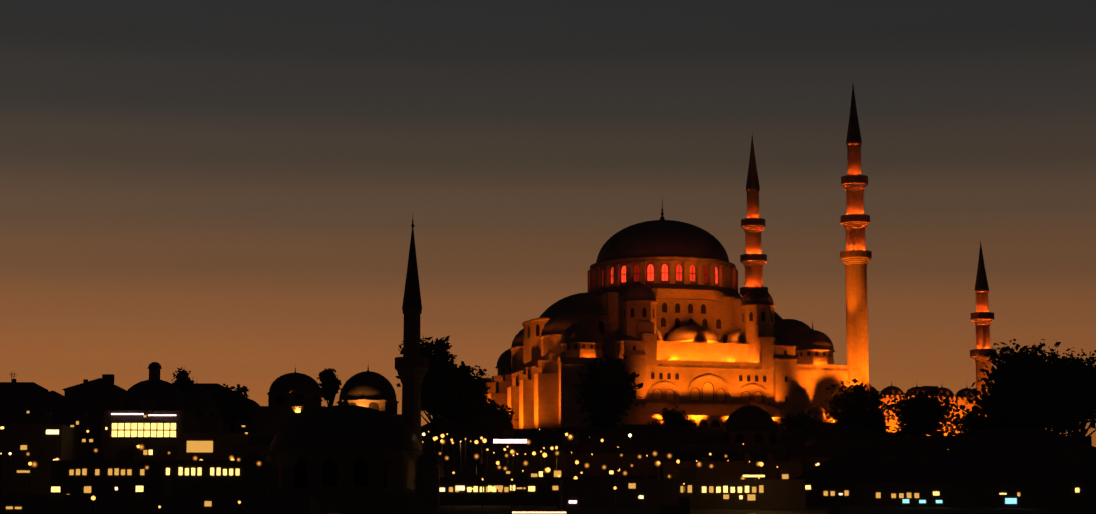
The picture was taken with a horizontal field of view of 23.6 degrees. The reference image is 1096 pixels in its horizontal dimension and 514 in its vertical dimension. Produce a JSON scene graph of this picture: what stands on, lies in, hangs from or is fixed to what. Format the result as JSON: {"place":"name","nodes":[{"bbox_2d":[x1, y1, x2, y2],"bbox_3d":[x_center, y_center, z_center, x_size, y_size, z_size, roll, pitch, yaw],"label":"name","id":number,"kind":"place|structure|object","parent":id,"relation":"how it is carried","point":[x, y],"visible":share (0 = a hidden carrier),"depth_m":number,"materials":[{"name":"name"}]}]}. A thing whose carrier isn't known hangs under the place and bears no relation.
{"place":"outdoors","nodes":[
{"label":"outdoors","id":0,"kind":"place"},
{"bbox_2d":[0,0,1095,446],"label":"sky","id":1,"kind":"structure","parent":0,"point":[230,193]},
{"bbox_2d":[321,426,1095,513],"bbox_3d":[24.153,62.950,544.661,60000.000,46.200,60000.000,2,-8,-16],"label":"ground","id":2,"kind":"structure","parent":0,"point":[588,432],"depth_m":285.05,"materials":[{"name":"black"}]},
{"bbox_2d":[241,219,443,509],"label":"small mosque","id":3,"kind":"structure","parent":2,"relation":"on","point":[345,456],"depth_m":287.72,"materials":[{"name":"stone"}]},
{"bbox_2d":[101,362,785,460],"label":"buildings","id":4,"kind":"structure","parent":2,"relation":"on","point":[752,428],"depth_m":393.42,"materials":[{"name":"stone"}]},
{"bbox_2d":[0,372,1095,513],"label":"city","id":5,"kind":"object","parent":2,"relation":"on","point":[55,436],"visible":0.9,"depth_m":301.58,"materials":[{"name":"tile"}]},
{"bbox_2d":[171,335,1095,451],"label":"trees","id":6,"kind":"object","parent":2,"relation":"on","point":[1033,389],"visible":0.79,"depth_m":461.62,"materials":[{"name":"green plant"}]},
{"bbox_2d":[482,84,996,435],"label":"mosque","id":7,"kind":"structure","parent":2,"relation":"on","point":[668,311],"depth_m":530.76,"materials":[{"name":"stone"}]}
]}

